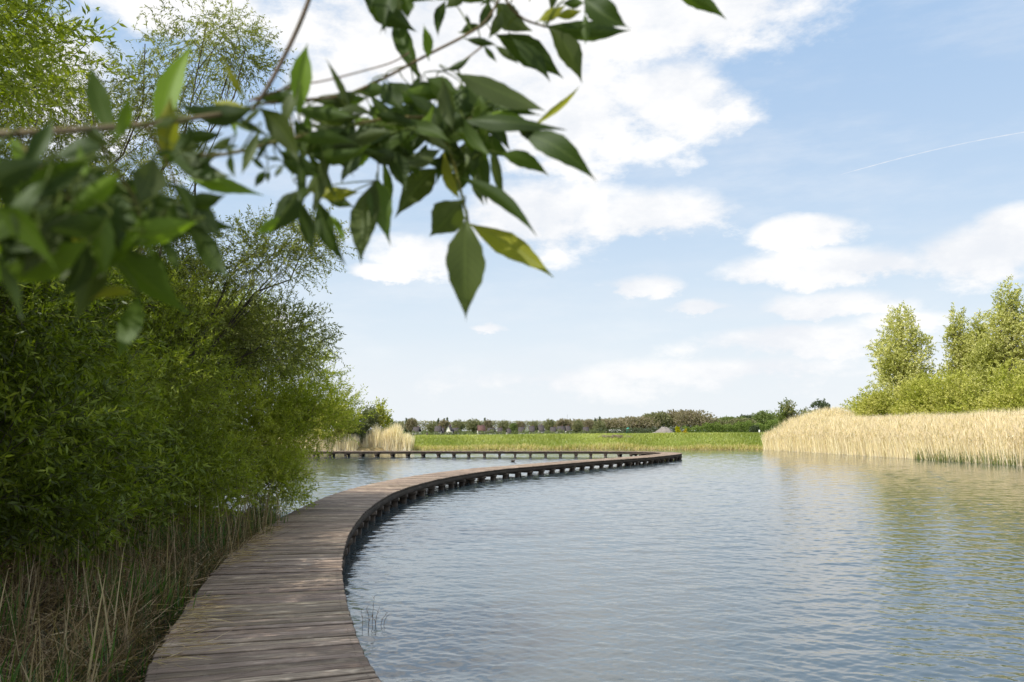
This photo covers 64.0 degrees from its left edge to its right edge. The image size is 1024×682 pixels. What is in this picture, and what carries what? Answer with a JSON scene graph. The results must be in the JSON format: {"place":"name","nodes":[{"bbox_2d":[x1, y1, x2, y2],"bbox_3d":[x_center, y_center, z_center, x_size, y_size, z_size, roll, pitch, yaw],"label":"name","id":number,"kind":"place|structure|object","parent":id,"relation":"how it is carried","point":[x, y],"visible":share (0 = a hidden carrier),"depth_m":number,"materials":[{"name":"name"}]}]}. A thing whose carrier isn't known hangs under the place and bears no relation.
{"place":"outdoors","nodes":[
{"label":"outdoors","id":0,"kind":"place"},
{"bbox_2d":[0,431,759,681],"bbox_3d":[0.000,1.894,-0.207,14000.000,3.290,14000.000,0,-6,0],"label":"ground","id":1,"kind":"structure","parent":0,"point":[361,448],"depth_m":8.07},
{"bbox_2d":[0,0,139,160],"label":"willow tree","id":2,"kind":"object","parent":1,"relation":"on","point":[20,57],"visible":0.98,"depth_m":6.75,"materials":[{"name":"green plant"}]},
{"bbox_2d":[0,0,150,382],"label":"willow tree","id":3,"kind":"object","parent":1,"relation":"on","point":[44,105],"visible":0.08,"depth_m":11.90,"materials":[{"name":"green plant"}]},
{"bbox_2d":[0,203,163,587],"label":"willow shrub","id":4,"kind":"object","parent":1,"relation":"on","point":[18,408],"visible":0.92,"depth_m":7.77,"materials":[{"name":"green plant"}]},
{"bbox_2d":[0,201,213,576],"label":"willow shrub","id":5,"kind":"object","parent":1,"relation":"on","point":[118,483],"visible":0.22,"depth_m":9.57,"materials":[{"name":"green plant"}]},
{"bbox_2d":[0,506,278,681],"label":"stalks","id":6,"kind":"object","parent":1,"relation":"on","point":[47,643],"visible":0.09,"depth_m":7.38,"materials":[{"name":"green plant"}]},
{"bbox_2d":[0,493,291,681],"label":"green sedge","id":7,"kind":"object","parent":1,"relation":"on","point":[113,646],"visible":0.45,"depth_m":7.64,"materials":[{"name":"green plant"}]},
{"bbox_2d":[0,0,296,359],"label":"willow tree","id":8,"kind":"object","parent":1,"relation":"on","point":[139,90],"visible":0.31,"depth_m":13.73,"materials":[{"name":"green plant"}]},
{"bbox_2d":[58,395,258,509],"bbox_3d":[-8.296,2.140,16.158,6.966,3.370,4.000,2,-7,-19],"label":"willow shrub","id":9,"kind":"object","parent":1,"relation":"on","point":[215,472],"visible":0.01,"depth_m":16.34,"materials":[{"name":"green plant"}]},
{"bbox_2d":[61,255,283,540],"bbox_3d":[-6.827,0.933,13.172,6.254,5.140,4.429,0,-6,0],"label":"willow shrub","id":10,"kind":"object","parent":1,"relation":"on","point":[194,431],"visible":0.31,"depth_m":12.87,"materials":[{"name":"green plant"}]},
{"bbox_2d":[155,251,260,381],"bbox_3d":[-8.631,0.643,18.682,7.163,6.470,4.453,0,-6,0],"label":"willow tree","id":11,"kind":"object","parent":1,"relation":"on","point":[223,296],"depth_m":18.93,"materials":[{"name":"green plant"}]},
{"bbox_2d":[0,477,426,681],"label":"dry reed stalks","id":12,"kind":"object","parent":1,"relation":"on","point":[41,589],"visible":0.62,"depth_m":7.41,"materials":[{"name":"plant"}]},
{"bbox_2d":[95,188,363,417],"bbox_3d":[-5.875,0.188,14.528,6.518,6.478,3.826,0,-6,0],"label":"willow tree","id":13,"kind":"object","parent":1,"relation":"on","point":[281,340],"visible":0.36,"depth_m":14.47,"materials":[{"name":"green plant"}]},
{"bbox_2d":[146,282,378,523],"bbox_3d":[-6.150,1.224,17.318,6.480,5.340,4.529,0,-6,0],"label":"willow shrub","id":14,"kind":"object","parent":1,"relation":"on","point":[281,416],"visible":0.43,"depth_m":16.89,"materials":[{"name":"green plant"}]},
{"bbox_2d":[270,387,323,441],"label":"willow tree","id":15,"kind":"object","parent":1,"relation":"on","point":[307,425],"visible":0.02,"depth_m":84.13,"materials":[{"name":"green plant"}]},
{"bbox_2d":[305,396,362,444],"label":"willow shrub","id":16,"kind":"object","parent":1,"relation":"on","point":[339,430],"visible":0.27,"depth_m":84.40,"materials":[{"name":"green plant"}]},
{"bbox_2d":[337,404,380,442],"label":"willow shrub","id":17,"kind":"object","parent":1,"relation":"on","point":[369,421],"visible":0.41,"depth_m":86.83,"materials":[{"name":"green plant"}]},
{"bbox_2d":[0,0,726,356],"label":"overhanging willow","id":18,"kind":"object","parent":1,"relation":"on","point":[52,212],"visible":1,"depth_m":0.86,"materials":[{"name":"green plant"}]},
{"bbox_2d":[370,396,393,432],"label":"willow shrub","id":19,"kind":"object","parent":1,"relation":"on","point":[383,415],"visible":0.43,"depth_m":89.33,"materials":[{"name":"green plant"}]},
{"bbox_2d":[390,420,404,430],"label":"round tree","id":20,"kind":"object","parent":1,"relation":"on","point":[400,423],"visible":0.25,"depth_m":397.06,"materials":[{"name":"green plant"}]},
{"bbox_2d":[405,418,418,432],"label":"round tree","id":21,"kind":"object","parent":1,"relation":"on","point":[411,423],"visible":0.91,"depth_m":396.66,"materials":[{"name":"green plant"}]},
{"bbox_2d":[144,451,681,681],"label":"boardwalk","id":22,"kind":"structure","parent":1,"relation":"on","point":[309,578],"depth_m":8.18,"materials":[{"name":"brown wood"}]},
{"bbox_2d":[148,525,285,669],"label":"shadow","id":23,"kind":"object","parent":22,"relation":"on","point":[196,614],"visible":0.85,"depth_m":7.24},
{"bbox_2d":[427,422,435,433],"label":"round tree","id":24,"kind":"object","parent":1,"relation":"on","point":[430,427],"visible":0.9,"depth_m":408.90,"materials":[{"name":"green plant"}]},
{"bbox_2d":[437,419,449,431],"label":"round tree","id":25,"kind":"object","parent":1,"relation":"on","point":[444,423],"visible":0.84,"depth_m":396.37,"materials":[{"name":"green plant"}]},
{"bbox_2d":[451,419,465,431],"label":"round tree","id":26,"kind":"object","parent":1,"relation":"on","point":[459,424],"visible":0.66,"depth_m":402.25,"materials":[{"name":"green plant"}]},
{"bbox_2d":[465,418,481,433],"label":"round tree","id":27,"kind":"object","parent":1,"relation":"on","point":[472,424],"visible":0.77,"depth_m":408.23,"materials":[{"name":"green plant"}]},
{"bbox_2d":[483,419,492,430],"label":"round tree","id":28,"kind":"object","parent":1,"relation":"on","point":[487,423],"visible":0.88,"depth_m":396.71,"materials":[{"name":"green plant"}]},
{"bbox_2d":[401,428,604,436],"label":"clipped hedge","id":29,"kind":"object","parent":1,"relation":"on","point":[490,430],"visible":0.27,"depth_m":168.56,"materials":[{"name":"green plant"}]},
{"bbox_2d":[498,419,508,432],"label":"round tree","id":30,"kind":"object","parent":1,"relation":"on","point":[504,426],"visible":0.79,"depth_m":402.95,"materials":[{"name":"green plant"}]},
{"bbox_2d":[509,422,517,433],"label":"round tree","id":31,"kind":"object","parent":1,"relation":"on","point":[512,426],"visible":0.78,"depth_m":396.61,"materials":[{"name":"green plant"}]},
{"bbox_2d":[516,421,525,427],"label":"round tree","id":32,"kind":"object","parent":1,"relation":"on","point":[520,423],"visible":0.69,"depth_m":397.12,"materials":[{"name":"green plant"}]},
{"bbox_2d":[528,421,538,430],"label":"round tree","id":33,"kind":"object","parent":1,"relation":"on","point":[535,424],"visible":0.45,"depth_m":403.10,"materials":[{"name":"green plant"}]},
{"bbox_2d":[542,418,555,430],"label":"round tree","id":34,"kind":"object","parent":1,"relation":"on","point":[548,423],"visible":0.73,"depth_m":408.43,"materials":[{"name":"green plant"}]},
{"bbox_2d":[383,416,718,433],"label":"distant trees","id":35,"kind":"object","parent":1,"relation":"on","point":[424,424],"visible":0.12,"depth_m":556.74,"materials":[{"name":"green plant"}]},
{"bbox_2d":[555,418,571,429],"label":"round tree","id":36,"kind":"object","parent":1,"relation":"on","point":[562,421],"visible":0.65,"depth_m":396.17,"materials":[{"name":"green plant"}]},
{"bbox_2d":[555,418,585,431],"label":"broad tree","id":37,"kind":"object","parent":1,"relation":"on","point":[573,421],"visible":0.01,"depth_m":503.14,"materials":[{"name":"green plant"}]},
{"bbox_2d":[572,420,583,432],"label":"round tree","id":38,"kind":"object","parent":1,"relation":"on","point":[577,426],"visible":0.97,"depth_m":402.27,"materials":[{"name":"green plant"}]},
{"bbox_2d":[584,419,593,429],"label":"round tree","id":39,"kind":"object","parent":1,"relation":"on","point":[589,423],"visible":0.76,"depth_m":408.88,"materials":[{"name":"green plant"}]},
{"bbox_2d":[412,432,766,449],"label":"dyke grass","id":40,"kind":"structure","parent":1,"relation":"on","point":[526,440],"depth_m":91.90,"materials":[{"name":"green plant"}]},
{"bbox_2d":[592,420,606,430],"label":"round tree","id":41,"kind":"object","parent":1,"relation":"on","point":[597,424],"visible":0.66,"depth_m":396.54,"materials":[{"name":"green plant"}]},
{"bbox_2d":[598,417,632,430],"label":"broad tree","id":42,"kind":"object","parent":1,"relation":"on","point":[614,423],"visible":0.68,"depth_m":462.12,"materials":[{"name":"green plant"}]},
{"bbox_2d":[599,434,631,437],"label":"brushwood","id":43,"kind":"object","parent":1,"relation":"on","point":[617,436],"visible":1,"depth_m":94.21,"materials":[{"name":"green plant"}]},
{"bbox_2d":[589,426,682,433],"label":"field hedge","id":44,"kind":"object","parent":1,"relation":"on","point":[650,430],"visible":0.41,"depth_m":327.51,"materials":[{"name":"green plant"}]},
{"bbox_2d":[618,415,661,432],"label":"broad tree","id":45,"kind":"object","parent":1,"relation":"on","point":[641,422],"visible":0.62,"depth_m":473.77,"materials":[{"name":"green plant"}]},
{"bbox_2d":[641,411,672,428],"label":"broad tree","id":46,"kind":"object","parent":1,"relation":"on","point":[663,418],"visible":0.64,"depth_m":487.21,"materials":[{"name":"green plant"}]},
{"bbox_2d":[653,427,671,432],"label":"gravel heap","id":47,"kind":"object","parent":1,"relation":"on","point":[664,429],"visible":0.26,"depth_m":295.61,"materials":[{"name":"grey gravel"}]},
{"bbox_2d":[657,409,690,427],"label":"broad tree","id":48,"kind":"object","parent":1,"relation":"on","point":[672,414],"visible":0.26,"depth_m":499.25,"materials":[{"name":"green plant"}]},
{"bbox_2d":[675,425,681,432],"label":"yellow shrub","id":49,"kind":"object","parent":1,"relation":"on","point":[677,429],"visible":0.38,"depth_m":138.97,"materials":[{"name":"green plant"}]},
{"bbox_2d":[673,409,717,431],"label":"broad tree","id":50,"kind":"object","parent":1,"relation":"on","point":[691,418],"visible":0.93,"depth_m":463.40,"materials":[{"name":"green plant"}]},
{"bbox_2d":[708,418,724,431],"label":"broad tree","id":51,"kind":"object","parent":1,"relation":"on","point":[721,422],"visible":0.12,"depth_m":475.73,"materials":[{"name":"green plant"}]},
{"bbox_2d":[682,419,778,432],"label":"field hedge","id":52,"kind":"object","parent":1,"relation":"on","point":[708,426],"visible":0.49,"depth_m":178.17,"materials":[{"name":"green plant"}]},
{"bbox_2d":[717,415,745,430],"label":"broad tree","id":53,"kind":"object","parent":1,"relation":"on","point":[725,418],"visible":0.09,"depth_m":487.17,"materials":[{"name":"green plant"}]},
{"bbox_2d":[724,418,757,432],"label":"broad tree","id":54,"kind":"object","parent":1,"relation":"on","point":[733,421],"visible":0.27,"depth_m":465.49,"materials":[{"name":"green plant"}]},
{"bbox_2d":[735,414,754,419],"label":"broad tree","id":55,"kind":"object","parent":1,"relation":"on","point":[747,416],"visible":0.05,"depth_m":502.11,"materials":[{"name":"green plant"}]},
{"bbox_2d":[749,424,761,432],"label":"dark shrub","id":56,"kind":"object","parent":1,"relation":"on","point":[756,428],"visible":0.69,"depth_m":148.66,"materials":[{"name":"green plant"}]},
{"bbox_2d":[751,410,782,428],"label":"broad tree","id":57,"kind":"object","parent":1,"relation":"on","point":[762,416],"visible":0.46,"depth_m":475.50,"materials":[{"name":"green plant"}]},
{"bbox_2d":[773,397,809,427],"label":"hawthorn shrub","id":58,"kind":"object","parent":1,"relation":"on","point":[789,411],"visible":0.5,"depth_m":99.34,"materials":[{"name":"green plant"}]},
{"bbox_2d":[807,398,830,414],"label":"round tree","id":59,"kind":"object","parent":1,"relation":"on","point":[819,403],"visible":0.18,"depth_m":148.65,"materials":[{"name":"green plant"}]},
{"bbox_2d":[839,396,860,413],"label":"green shrub","id":60,"kind":"object","parent":1,"relation":"on","point":[848,407],"visible":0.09,"depth_m":94.90,"materials":[{"name":"green plant"}]},
{"bbox_2d":[850,389,905,417],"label":"willow shrub","id":61,"kind":"object","parent":1,"relation":"on","point":[878,404],"visible":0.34,"depth_m":81.02,"materials":[{"name":"green plant"}]},
{"bbox_2d":[760,405,1023,465],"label":"reed bed","id":62,"kind":"object","parent":1,"relation":"on","point":[988,437],"visible":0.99,"depth_m":61.47,"materials":[{"name":"beige plant"}]},
{"bbox_2d":[855,300,943,414],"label":"willow tree","id":63,"kind":"object","parent":1,"relation":"on","point":[900,362],"visible":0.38,"depth_m":83.61,"materials":[{"name":"green plant"}]},
{"bbox_2d":[888,370,954,418],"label":"willow shrub","id":64,"kind":"object","parent":1,"relation":"on","point":[907,405],"visible":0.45,"depth_m":72.93,"materials":[{"name":"green plant"}]},
{"bbox_2d":[918,366,989,416],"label":"willow shrub","id":65,"kind":"object","parent":1,"relation":"on","point":[947,391],"visible":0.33,"depth_m":68.51,"materials":[{"name":"green plant"}]},
{"bbox_2d":[937,302,975,400],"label":"willow tree","id":66,"kind":"object","parent":1,"relation":"on","point":[957,344],"visible":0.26,"depth_m":80.29,"materials":[{"name":"green plant"}]},
{"bbox_2d":[957,308,991,396],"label":"willow tree","id":67,"kind":"object","parent":1,"relation":"on","point":[972,337],"visible":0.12,"depth_m":78.28,"materials":[{"name":"green plant"}]},
{"bbox_2d":[938,353,1023,414],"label":"willow shrub","id":68,"kind":"object","parent":1,"relation":"on","point":[988,402],"visible":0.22,"depth_m":63.94,"materials":[{"name":"green plant"}]},
{"bbox_2d":[960,274,1023,407],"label":"willow tree","id":69,"kind":"object","parent":1,"relation":"on","point":[1008,329],"visible":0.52,"depth_m":74.12,"materials":[{"name":"green plant"}]},
{"bbox_2d":[988,374,1023,412],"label":"willow shrub","id":70,"kind":"object","parent":1,"relation":"on","point":[1019,398],"visible":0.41,"depth_m":61.22,"materials":[{"name":"green plant"}]},
{"bbox_2d":[412,426,420,436],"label":"house","id":71,"kind":"structure","parent":0,"point":[417,429],"depth_m":356.53,"materials":[{"name":"tile"}]},
{"bbox_2d":[434,425,441,433],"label":"house","id":72,"kind":"structure","parent":0,"point":[438,429],"depth_m":361.58,"materials":[{"name":"tile"}]},
{"bbox_2d":[446,424,452,434],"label":"house","id":73,"kind":"structure","parent":0,"point":[449,428],"depth_m":355.31,"materials":[{"name":"tile"}]},
{"bbox_2d":[477,424,485,433],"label":"house","id":74,"kind":"structure","parent":0,"point":[480,427],"depth_m":366.59,"materials":[{"name":"tile"}]},
{"bbox_2d":[0,0,1023,430],"label":"sky","id":75,"kind":"structure","parent":0,"point":[772,177],"materials":[{"name":"blue"}]},
{"bbox_2d":[518,426,524,433],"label":"house","id":76,"kind":"structure","parent":0,"point":[520,429],"depth_m":356.76,"materials":[{"name":"tile"}]},
{"bbox_2d":[529,425,534,433],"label":"house","id":77,"kind":"structure","parent":0,"point":[532,428],"depth_m":361.28,"materials":[{"name":"tile"}]},
{"bbox_2d":[537,424,544,433],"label":"house","id":78,"kind":"structure","parent":0,"point":[540,428],"depth_m":366.17,"materials":[{"name":"tile"}]},
{"bbox_2d":[557,425,564,433],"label":"house","id":79,"kind":"structure","parent":0,"point":[562,427],"depth_m":361.58,"materials":[{"name":"tile"}]},
{"bbox_2d":[565,425,570,433],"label":"house","id":80,"kind":"structure","parent":0,"point":[568,428],"depth_m":366.86,"materials":[{"name":"tile"}]},
{"bbox_2d":[195,449,1023,681],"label":"water","id":81,"kind":"structure","parent":0,"point":[736,566],"depth_m":12.10,"materials":[{"name":"liquid"}]},
{"bbox_2d":[244,433,360,450],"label":"reed fringe","id":82,"kind":"object","parent":81,"relation":"in","point":[350,445],"visible":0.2,"depth_m":84.17,"materials":[{"name":"beige plant"}]},
{"bbox_2d":[360,596,387,625],"bbox_3d":[-1.449,2.886,8.688,0.365,0.374,0.136,0,-6,0],"label":"water plant","id":83,"kind":"object","parent":81,"relation":"in","point":[372,615],"visible":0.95,"depth_m":8.69,"materials":[{"name":"grey plant"}]},
{"bbox_2d":[359,422,414,449],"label":"reed clump","id":84,"kind":"object","parent":81,"relation":"in","point":[394,438],"visible":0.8,"depth_m":85.99,"materials":[{"name":"beige plant"}]}
]}

